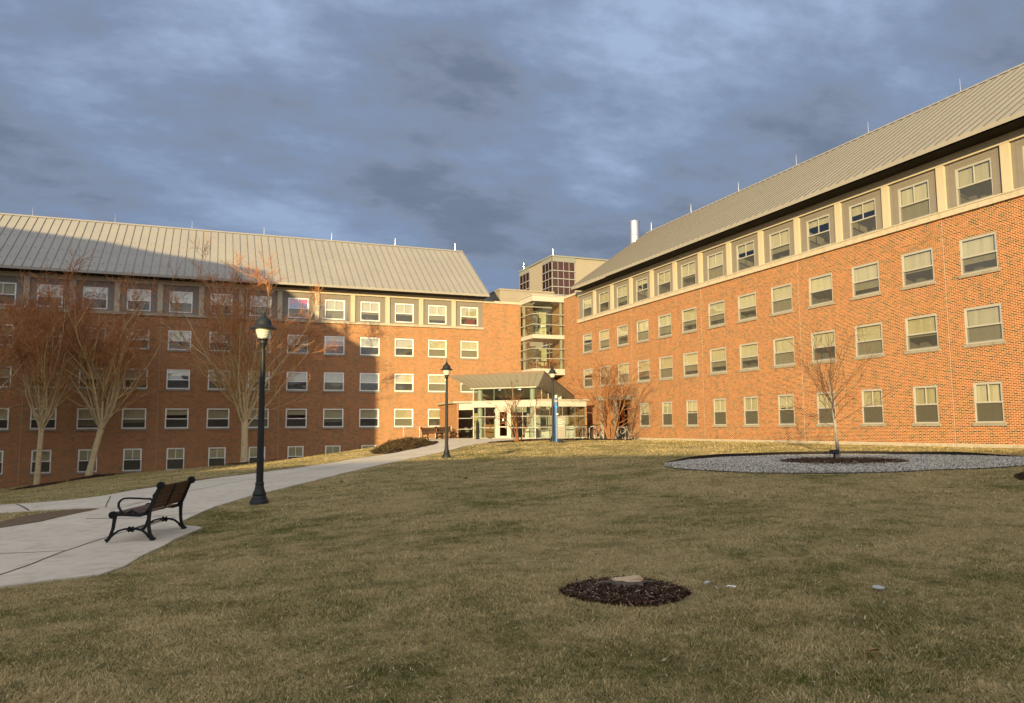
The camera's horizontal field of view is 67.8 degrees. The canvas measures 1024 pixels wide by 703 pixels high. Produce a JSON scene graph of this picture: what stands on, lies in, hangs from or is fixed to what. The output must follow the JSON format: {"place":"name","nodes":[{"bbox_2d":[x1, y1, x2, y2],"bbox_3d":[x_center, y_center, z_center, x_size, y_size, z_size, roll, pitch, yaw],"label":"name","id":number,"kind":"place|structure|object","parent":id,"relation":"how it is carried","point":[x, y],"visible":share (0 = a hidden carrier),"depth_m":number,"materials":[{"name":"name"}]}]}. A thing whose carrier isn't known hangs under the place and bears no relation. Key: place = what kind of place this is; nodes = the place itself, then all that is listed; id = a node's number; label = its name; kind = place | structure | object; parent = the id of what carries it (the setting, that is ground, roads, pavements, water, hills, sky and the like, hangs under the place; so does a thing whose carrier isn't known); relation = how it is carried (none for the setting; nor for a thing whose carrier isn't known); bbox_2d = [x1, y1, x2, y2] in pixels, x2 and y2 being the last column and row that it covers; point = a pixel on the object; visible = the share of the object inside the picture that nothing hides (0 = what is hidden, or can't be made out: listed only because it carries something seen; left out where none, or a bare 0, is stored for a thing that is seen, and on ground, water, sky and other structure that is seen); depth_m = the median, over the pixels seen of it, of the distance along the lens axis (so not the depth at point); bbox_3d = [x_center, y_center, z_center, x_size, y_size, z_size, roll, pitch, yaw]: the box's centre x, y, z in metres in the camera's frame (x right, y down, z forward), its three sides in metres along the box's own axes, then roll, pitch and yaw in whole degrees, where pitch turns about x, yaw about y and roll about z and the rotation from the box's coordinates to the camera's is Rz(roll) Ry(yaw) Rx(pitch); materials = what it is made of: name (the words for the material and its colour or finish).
{"place":"outdoors","nodes":[
{"label":"outdoors","id":0,"kind":"place"},
{"bbox_2d":[0,438,570,587],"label":"path","id":1,"kind":"structure","parent":0,"point":[73,546],"depth_m":15.34,"materials":[{"name":"concrete"}]},
{"bbox_2d":[104,476,195,542],"bbox_3d":[-6.351,2.763,13.466,0.950,1.004,1.524,0,-6,-4],"label":"park bench","id":2,"kind":"object","parent":1,"relation":"on","point":[164,495],"visible":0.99,"depth_m":13.13,"materials":[{"name":"black metal"}]},
{"bbox_2d":[0,437,1023,702],"bbox_3d":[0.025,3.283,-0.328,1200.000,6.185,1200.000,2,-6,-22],"label":"ground","id":3,"kind":"structure","parent":0,"point":[448,533],"depth_m":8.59,"materials":[{"name":"plant"}]},
{"bbox_2d":[0,295,51,420],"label":"bare tree","id":4,"kind":"object","parent":3,"relation":"on","point":[4,338],"visible":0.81,"depth_m":47.36,"materials":[{"name":"brown plant"}]},
{"bbox_2d":[12,481,66,489],"bbox_3d":[-31.038,8.847,50.075,3.014,0.546,3.037,-2,-6,15],"label":"mulch bed","id":5,"kind":"object","parent":3,"relation":"on","point":[45,484],"visible":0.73,"depth_m":49.33,"materials":[{"name":"brown wood"}]},
{"bbox_2d":[0,242,133,486],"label":"bare tree","id":6,"kind":"object","parent":5,"relation":"on","point":[54,398],"visible":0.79,"depth_m":50.35,"materials":[{"name":"brown plant"}]},
{"bbox_2d":[0,508,98,527],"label":"bare soil","id":7,"kind":"structure","parent":3,"relation":"on","point":[33,518],"depth_m":17.16,"materials":[{"name":"brown soil"}]},
{"bbox_2d":[69,473,122,480],"bbox_3d":[-28.422,8.639,52.244,3.547,0.506,3.162,2,-6,-22],"label":"mulch bed","id":8,"kind":"object","parent":3,"relation":"on","point":[93,476],"visible":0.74,"depth_m":51.26,"materials":[{"name":"brown wood"}]},
{"bbox_2d":[5,256,172,475],"bbox_3d":[-28.783,1.341,51.968,10.002,15.053,12.520,-1,-6,9],"label":"bare tree","id":9,"kind":"object","parent":8,"relation":"on","point":[124,345],"visible":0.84,"depth_m":52.20,"materials":[{"name":"brown plant"}]},
{"bbox_2d":[220,459,280,465],"bbox_3d":[-18.370,7.872,53.801,4.165,0.430,2.842,2,-6,-22],"label":"mulch bed","id":10,"kind":"object","parent":3,"relation":"on","point":[246,462],"visible":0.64,"depth_m":53.11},
{"bbox_2d":[139,233,341,463],"bbox_3d":[-18.685,0.091,56.022,12.152,16.638,15.066,-2,-6,19],"label":"bare tree","id":11,"kind":"object","parent":10,"relation":"on","point":[244,413],"visible":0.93,"depth_m":53.40,"materials":[{"name":"brown plant"}]},
{"bbox_2d":[250,307,276,504],"bbox_3d":[-5.829,1.272,17.747,0.604,4.673,0.604,2,-6,-22],"label":"lamp post","id":12,"kind":"object","parent":3,"relation":"on","point":[263,327],"visible":0.99,"depth_m":17.68,"materials":[{"name":"metal"}]},
{"bbox_2d":[0,213,564,487],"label":"brick dormitory","id":13,"kind":"structure","parent":3,"relation":"on","point":[393,316],"depth_m":62.58,"materials":[{"name":"brick"}]},
{"bbox_2d":[0,282,16,304],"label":"window","id":14,"kind":"structure","parent":13,"relation":"in","point":[6,288],"depth_m":55.56,"materials":[{"name":"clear glass"}]},
{"bbox_2d":[29,450,51,474],"bbox_3d":[-34.111,8.036,55.210,1.420,1.800,0.213,2,-6,-22],"label":"window","id":15,"kind":"structure","parent":13,"relation":"in","point":[46,454],"depth_m":55.25,"materials":[{"name":"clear glass"}]},
{"bbox_2d":[28,408,56,430],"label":"window","id":16,"kind":"structure","parent":13,"relation":"in","point":[51,425],"depth_m":55.77,"materials":[{"name":"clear glass"}]},
{"bbox_2d":[76,449,97,473],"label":"window","id":17,"kind":"structure","parent":13,"relation":"in","point":[83,454],"depth_m":56.26,"materials":[{"name":"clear glass"}]},
{"bbox_2d":[75,408,100,430],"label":"window","id":18,"kind":"structure","parent":13,"relation":"in","point":[85,422],"depth_m":56.56,"materials":[{"name":"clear glass"}]},
{"bbox_2d":[83,286,107,308],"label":"window","id":19,"kind":"structure","parent":13,"relation":"in","point":[89,289],"depth_m":57.93,"materials":[{"name":"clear glass"}]},
{"bbox_2d":[121,448,141,472],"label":"window","id":20,"kind":"structure","parent":13,"relation":"in","point":[132,458],"depth_m":57.41,"materials":[{"name":"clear glass"}]},
{"bbox_2d":[120,408,146,430],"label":"window","id":21,"kind":"structure","parent":13,"relation":"in","point":[132,418],"depth_m":57.83,"materials":[{"name":"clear glass"}]},
{"bbox_2d":[127,289,150,310],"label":"window","id":22,"kind":"structure","parent":13,"relation":"in","point":[148,307],"depth_m":58.87,"materials":[{"name":"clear glass"}]},
{"bbox_2d":[166,448,184,469],"bbox_3d":[-25.845,8.235,58.530,1.260,1.660,0.138,2,-6,-22],"label":"window","id":23,"kind":"structure","parent":13,"relation":"in","point":[175,456],"depth_m":58.52,"materials":[{"name":"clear glass"}]},
{"bbox_2d":[163,408,188,429],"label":"window","id":24,"kind":"structure","parent":13,"relation":"in","point":[175,418],"depth_m":59.10,"materials":[{"name":"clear glass"}]},
{"bbox_2d":[165,369,190,390],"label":"window","id":25,"kind":"structure","parent":13,"relation":"in","point":[179,380],"depth_m":59.38,"materials":[{"name":"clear glass"}]},
{"bbox_2d":[166,330,190,351],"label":"window","id":26,"kind":"structure","parent":13,"relation":"in","point":[185,334],"depth_m":59.51,"materials":[{"name":"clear glass"}]},
{"bbox_2d":[169,291,192,312],"bbox_3d":[-25.946,-3.861,59.766,1.660,1.660,0.140,2,-6,-22],"label":"window","id":27,"kind":"structure","parent":13,"relation":"in","point":[188,297],"depth_m":59.89,"materials":[{"name":"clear glass"}]},
{"bbox_2d":[208,447,225,465],"bbox_3d":[-23.085,8.324,59.623,1.260,1.660,0.138,2,-6,-22],"label":"window","id":28,"kind":"structure","parent":13,"relation":"in","point":[216,455],"depth_m":59.63,"materials":[{"name":"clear glass"}]},
{"bbox_2d":[205,408,229,429],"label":"window","id":29,"kind":"structure","parent":13,"relation":"in","point":[217,418],"depth_m":60.09,"materials":[{"name":"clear glass"}]},
{"bbox_2d":[284,409,307,428],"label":"window","id":30,"kind":"structure","parent":13,"relation":"in","point":[296,418],"depth_m":62.37,"materials":[{"name":"clear glass"}]},
{"bbox_2d":[285,371,307,391],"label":"window","id":31,"kind":"structure","parent":13,"relation":"in","point":[299,382],"depth_m":62.61,"materials":[{"name":"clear glass"}]},
{"bbox_2d":[322,409,343,428],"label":"window","id":32,"kind":"structure","parent":13,"relation":"in","point":[332,418],"depth_m":63.29,"materials":[{"name":"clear glass"}]},
{"bbox_2d":[323,336,344,355],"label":"window","id":33,"kind":"structure","parent":13,"relation":"in","point":[326,339],"depth_m":64.08,"materials":[{"name":"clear glass"}]},
{"bbox_2d":[323,372,344,391],"bbox_3d":[-14.835,2.571,63.467,1.820,1.670,0.214,2,-6,-22],"label":"window","id":34,"kind":"structure","parent":13,"relation":"in","point":[333,381],"depth_m":63.53,"materials":[{"name":"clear glass"}]},
{"bbox_2d":[325,300,344,319],"bbox_3d":[-14.905,-3.507,64.137,1.660,1.660,0.140,2,-6,-22],"label":"window","id":35,"kind":"structure","parent":13,"relation":"in","point":[335,309],"depth_m":64.19,"materials":[{"name":"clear glass"}]},
{"bbox_2d":[358,409,379,428],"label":"window","id":36,"kind":"structure","parent":13,"relation":"in","point":[368,418],"depth_m":64.46,"materials":[{"name":"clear glass"}]},
{"bbox_2d":[359,373,379,392],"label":"window","id":37,"kind":"structure","parent":13,"relation":"in","point":[369,382],"depth_m":64.74,"materials":[{"name":"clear glass"}]},
{"bbox_2d":[360,301,379,320],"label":"window","id":38,"kind":"structure","parent":13,"relation":"in","point":[370,311],"depth_m":65.40,"materials":[{"name":"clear glass"}]},
{"bbox_2d":[359,337,380,356],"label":"window","id":39,"kind":"structure","parent":13,"relation":"in","point":[369,346],"depth_m":65.07,"materials":[{"name":"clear glass"}]},
{"bbox_2d":[393,374,413,392],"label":"window","id":40,"kind":"structure","parent":13,"relation":"in","point":[403,383],"depth_m":65.86,"materials":[{"name":"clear glass"}]},
{"bbox_2d":[393,409,413,427],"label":"window","id":41,"kind":"structure","parent":13,"relation":"in","point":[402,417],"depth_m":65.42,"materials":[{"name":"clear glass"}]},
{"bbox_2d":[395,303,413,322],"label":"window","id":42,"kind":"structure","parent":13,"relation":"in","point":[404,313],"depth_m":66.52,"materials":[{"name":"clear glass"}]},
{"bbox_2d":[394,338,414,357],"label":"window","id":43,"kind":"structure","parent":13,"relation":"in","point":[404,348],"depth_m":66.15,"materials":[{"name":"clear glass"}]},
{"bbox_2d":[427,374,445,392],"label":"window","id":44,"kind":"structure","parent":13,"relation":"in","point":[436,382],"depth_m":66.79,"materials":[{"name":"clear glass"}]},
{"bbox_2d":[428,305,445,323],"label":"window","id":45,"kind":"structure","parent":13,"relation":"in","point":[436,314],"depth_m":67.50,"materials":[{"name":"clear glass"}]},
{"bbox_2d":[427,340,447,358],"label":"window","id":46,"kind":"structure","parent":13,"relation":"in","point":[436,348],"depth_m":67.10,"materials":[{"name":"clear glass"}]},
{"bbox_2d":[460,307,477,325],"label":"window","id":47,"kind":"structure","parent":13,"relation":"in","point":[471,313],"depth_m":68.61,"materials":[{"name":"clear glass"}]},
{"bbox_2d":[460,341,478,359],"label":"window","id":48,"kind":"structure","parent":13,"relation":"in","point":[469,349],"depth_m":68.21,"materials":[{"name":"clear glass"}]},
{"bbox_2d":[376,441,436,453],"bbox_3d":[-7.059,6.322,50.519,3.937,0.588,15.656,0,-6,-3],"label":"mulch bed","id":49,"kind":"object","parent":3,"relation":"on","point":[388,452],"visible":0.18,"depth_m":44.77,"materials":[{"name":"brown wood"}]},
{"bbox_2d":[370,443,416,451],"bbox_3d":[-7.196,5.801,46.520,2.969,0.665,4.157,2,-6,-22],"label":"shrub","id":50,"kind":"object","parent":49,"relation":"on","point":[394,447],"visible":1,"depth_m":45.49,"materials":[{"name":"brown plant"}]},
{"bbox_2d":[441,360,452,457],"bbox_3d":[-3.032,2.667,35.356,0.604,4.673,0.604,2,-6,-27],"label":"lamp post","id":51,"kind":"object","parent":3,"relation":"on","point":[446,369],"visible":0.98,"depth_m":35.30,"materials":[{"name":"metal"}]},
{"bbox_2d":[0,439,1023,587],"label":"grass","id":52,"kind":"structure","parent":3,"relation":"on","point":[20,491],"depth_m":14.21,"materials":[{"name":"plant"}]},
{"bbox_2d":[437,371,589,438],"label":"entrance pavilion","id":53,"kind":"structure","parent":3,"relation":"on","point":[489,384],"depth_m":60.81,"materials":[{"name":"metal"}]},
{"bbox_2d":[488,438,633,442],"bbox_3d":[5.288,6.011,51.652,7.363,0.252,14.256,-4,-7,34],"label":"mulch bed","id":54,"kind":"object","parent":3,"relation":"on","point":[540,440],"visible":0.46,"depth_m":48.33,"materials":[{"name":"brown wood"}]},
{"bbox_2d":[485,381,546,441],"bbox_3d":[0.389,3.681,47.519,4.404,4.109,4.655,2,-6,-22],"label":"multi stem tree","id":55,"kind":"object","parent":54,"relation":"on","point":[516,438],"visible":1,"depth_m":47.51,"materials":[{"name":"brown plant"}]},
{"bbox_2d":[557,354,654,439],"bbox_3d":[6.360,3.108,51.072,6.117,5.842,5.011,2,-6,-22],"label":"multi stem tree","id":56,"kind":"object","parent":54,"relation":"on","point":[609,432],"visible":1,"depth_m":50.73,"materials":[{"name":"brown plant"}]},
{"bbox_2d":[519,255,607,370],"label":"office tower","id":57,"kind":"structure","parent":3,"relation":"on","point":[559,275],"depth_m":131.74,"materials":[{"name":"beige concrete"}]},
{"bbox_2d":[556,574,694,606],"bbox_3d":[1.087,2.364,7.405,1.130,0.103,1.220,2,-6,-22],"label":"mulch bed","id":58,"kind":"object","parent":3,"relation":"on","point":[626,603],"visible":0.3,"depth_m":7.14,"materials":[{"name":"brown wood"}]},
{"bbox_2d":[596,575,661,589],"bbox_3d":[1.195,2.350,7.734,0.661,0.089,0.548,5,-8,-41],"label":"tree stump","id":59,"kind":"object","parent":58,"relation":"on","point":[631,580],"visible":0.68,"depth_m":7.70,"materials":[{"name":"beige plant"}]},
{"bbox_2d":[521,63,1023,447],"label":"brick dormitory","id":60,"kind":"structure","parent":3,"relation":"on","point":[903,237],"depth_m":38.98,"materials":[{"name":"brick"}]},
{"bbox_2d":[636,277,647,301],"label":"window","id":61,"kind":"structure","parent":60,"relation":"in","point":[641,284],"depth_m":57.34,"materials":[{"name":"beige glass"}]},
{"bbox_2d":[636,319,648,343],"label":"window","id":62,"kind":"structure","parent":60,"relation":"in","point":[642,326],"depth_m":56.41,"materials":[{"name":"beige glass"}]},
{"bbox_2d":[657,269,670,294],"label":"window","id":63,"kind":"structure","parent":60,"relation":"in","point":[664,286],"depth_m":54.42,"materials":[{"name":"beige glass"}]},
{"bbox_2d":[657,313,671,339],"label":"window","id":64,"kind":"structure","parent":60,"relation":"in","point":[664,321],"depth_m":53.73,"materials":[{"name":"beige glass"}]},
{"bbox_2d":[658,356,673,380],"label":"window","id":65,"kind":"structure","parent":60,"relation":"in","point":[665,363],"depth_m":53.41,"materials":[{"name":"beige glass"}]},
{"bbox_2d":[661,401,672,427],"bbox_3d":[10.807,4.378,52.926,0.213,1.800,1.420,2,-6,-22],"label":"window","id":66,"kind":"structure","parent":60,"relation":"in","point":[666,406],"depth_m":52.99,"materials":[{"name":"beige glass"}]},
{"bbox_2d":[681,260,695,287],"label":"window","id":67,"kind":"structure","parent":60,"relation":"in","point":[688,277],"depth_m":51.67,"materials":[{"name":"beige glass"}]},
{"bbox_2d":[681,307,697,334],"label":"window","id":68,"kind":"structure","parent":60,"relation":"in","point":[689,320],"depth_m":51.10,"materials":[{"name":"beige glass"}]},
{"bbox_2d":[682,351,698,377],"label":"window","id":69,"kind":"structure","parent":60,"relation":"in","point":[690,360],"depth_m":50.76,"materials":[{"name":"beige glass"}]},
{"bbox_2d":[685,400,698,427],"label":"window","id":70,"kind":"structure","parent":60,"relation":"in","point":[692,409],"depth_m":50.28,"materials":[{"name":"beige glass"}]},
{"bbox_2d":[707,250,723,280],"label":"window","id":71,"kind":"structure","parent":60,"relation":"in","point":[714,261],"depth_m":48.52,"materials":[{"name":"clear glass"}]},
{"bbox_2d":[707,300,725,328],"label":"window","id":72,"kind":"structure","parent":60,"relation":"in","point":[716,309],"depth_m":48.33,"materials":[{"name":"beige glass"}]},
{"bbox_2d":[709,347,727,375],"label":"window","id":73,"kind":"structure","parent":60,"relation":"in","point":[718,366],"depth_m":48.06,"materials":[{"name":"beige glass"}]},
{"bbox_2d":[712,398,726,426],"bbox_3d":[12.980,3.818,47.481,0.213,1.800,1.420,2,-6,-22],"label":"window","id":74,"kind":"structure","parent":60,"relation":"in","point":[719,403],"depth_m":47.54,"materials":[{"name":"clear glass"}]},
{"bbox_2d":[736,240,754,271],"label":"window","id":75,"kind":"structure","parent":60,"relation":"in","point":[745,251],"depth_m":46.43,"materials":[{"name":"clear glass"}]},
{"bbox_2d":[737,292,757,323],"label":"window","id":76,"kind":"structure","parent":60,"relation":"in","point":[747,312],"depth_m":45.69,"materials":[{"name":"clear glass"}]},
{"bbox_2d":[739,342,759,371],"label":"window","id":77,"kind":"structure","parent":60,"relation":"in","point":[749,351],"depth_m":45.40,"materials":[{"name":"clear glass"}]},
{"bbox_2d":[743,396,759,426],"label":"window","id":78,"kind":"structure","parent":60,"relation":"in","point":[751,402],"depth_m":44.81,"materials":[{"name":"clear glass"}]},
{"bbox_2d":[769,227,789,261],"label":"window","id":79,"kind":"structure","parent":60,"relation":"in","point":[779,241],"depth_m":43.29,"materials":[{"name":"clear glass"}]},
{"bbox_2d":[770,283,793,316],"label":"window","id":80,"kind":"structure","parent":60,"relation":"in","point":[781,296],"depth_m":42.77,"materials":[{"name":"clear glass"}]},
{"bbox_2d":[772,336,795,368],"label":"window","id":81,"kind":"structure","parent":60,"relation":"in","point":[779,344],"depth_m":42.48,"materials":[{"name":"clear glass"}]},
{"bbox_2d":[777,394,795,426],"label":"window","id":82,"kind":"structure","parent":60,"relation":"in","point":[786,417],"depth_m":42.09,"materials":[{"name":"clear glass"}]},
{"bbox_2d":[806,213,830,250],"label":"window","id":83,"kind":"structure","parent":60,"relation":"in","point":[818,229],"depth_m":41.35,"materials":[{"name":"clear glass"}]},
{"bbox_2d":[808,272,834,308],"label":"window","id":84,"kind":"structure","parent":60,"relation":"in","point":[820,287],"depth_m":40.33,"materials":[{"name":"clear glass"}]},
{"bbox_2d":[810,329,836,364],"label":"window","id":85,"kind":"structure","parent":60,"relation":"in","point":[822,346],"depth_m":40.01,"materials":[{"name":"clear glass"}]},
{"bbox_2d":[816,391,837,426],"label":"window","id":86,"kind":"structure","parent":60,"relation":"in","point":[821,409],"depth_m":39.49,"materials":[{"name":"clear glass"}]},
{"bbox_2d":[849,197,876,237],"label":"window","id":87,"kind":"structure","parent":60,"relation":"in","point":[862,215],"depth_m":38.24,"materials":[{"name":"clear glass"}]},
{"bbox_2d":[851,261,881,300],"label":"window","id":88,"kind":"structure","parent":60,"relation":"in","point":[865,277],"depth_m":37.37,"materials":[{"name":"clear glass"}]},
{"bbox_2d":[854,322,884,359],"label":"window","id":89,"kind":"structure","parent":60,"relation":"in","point":[873,342],"depth_m":36.98,"materials":[{"name":"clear glass"}]},
{"bbox_2d":[860,388,885,426],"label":"window","id":90,"kind":"structure","parent":60,"relation":"in","point":[873,416],"depth_m":36.62,"materials":[{"name":"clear glass"}]},
{"bbox_2d":[898,179,930,222],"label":"window","id":91,"kind":"structure","parent":60,"relation":"in","point":[914,199],"depth_m":34.86,"materials":[{"name":"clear glass"}]},
{"bbox_2d":[900,247,935,290],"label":"window","id":92,"kind":"structure","parent":60,"relation":"in","point":[917,266],"depth_m":34.82,"materials":[{"name":"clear glass"}]},
{"bbox_2d":[904,313,940,353],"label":"window","id":93,"kind":"structure","parent":60,"relation":"in","point":[921,331],"depth_m":34.52,"materials":[{"name":"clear glass"}]},
{"bbox_2d":[912,385,940,425],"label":"window","id":94,"kind":"structure","parent":60,"relation":"in","point":[926,411],"depth_m":33.91,"materials":[{"name":"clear glass"}]},
{"bbox_2d":[955,157,993,205],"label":"window","id":95,"kind":"structure","parent":60,"relation":"in","point":[974,181],"depth_m":32.62,"materials":[{"name":"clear glass"}]},
{"bbox_2d":[958,231,1000,278],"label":"window","id":96,"kind":"structure","parent":60,"relation":"in","point":[978,254],"depth_m":31.98,"materials":[{"name":"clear glass"}]},
{"bbox_2d":[963,303,1005,347],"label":"window","id":97,"kind":"structure","parent":60,"relation":"in","point":[983,324],"depth_m":31.53,"materials":[{"name":"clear glass"}]},
{"bbox_2d":[973,381,1006,425],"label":"window","id":98,"kind":"structure","parent":60,"relation":"in","point":[988,396],"depth_m":31.17,"materials":[{"name":"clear glass"}]},
{"bbox_2d":[664,451,1022,473],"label":"garden edging","id":99,"kind":"object","parent":3,"relation":"on","point":[820,452],"visible":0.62,"depth_m":27.27,"materials":[{"name":"black plastic"}]},
{"bbox_2d":[664,453,1023,473],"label":"gravel bed","id":100,"kind":"object","parent":3,"relation":"on","point":[827,472],"visible":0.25,"depth_m":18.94,"materials":[{"name":"grey gravel"}]},
{"bbox_2d":[780,456,917,464],"bbox_3d":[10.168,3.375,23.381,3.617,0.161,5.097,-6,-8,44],"label":"mulch bed","id":101,"kind":"object","parent":100,"relation":"on","point":[830,459],"visible":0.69,"depth_m":22.98,"materials":[{"name":"brown wood"}]},
{"bbox_2d":[762,318,903,457],"bbox_3d":[10.770,1.192,25.202,4.052,4.907,4.216,5,-8,-43],"label":"young tree","id":102,"kind":"object","parent":101,"relation":"on","point":[830,398],"visible":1,"depth_m":25.45,"materials":[{"name":"brown plant"}]},
{"bbox_2d":[0,0,1023,296],"label":"sky","id":103,"kind":"structure","parent":0,"point":[509,135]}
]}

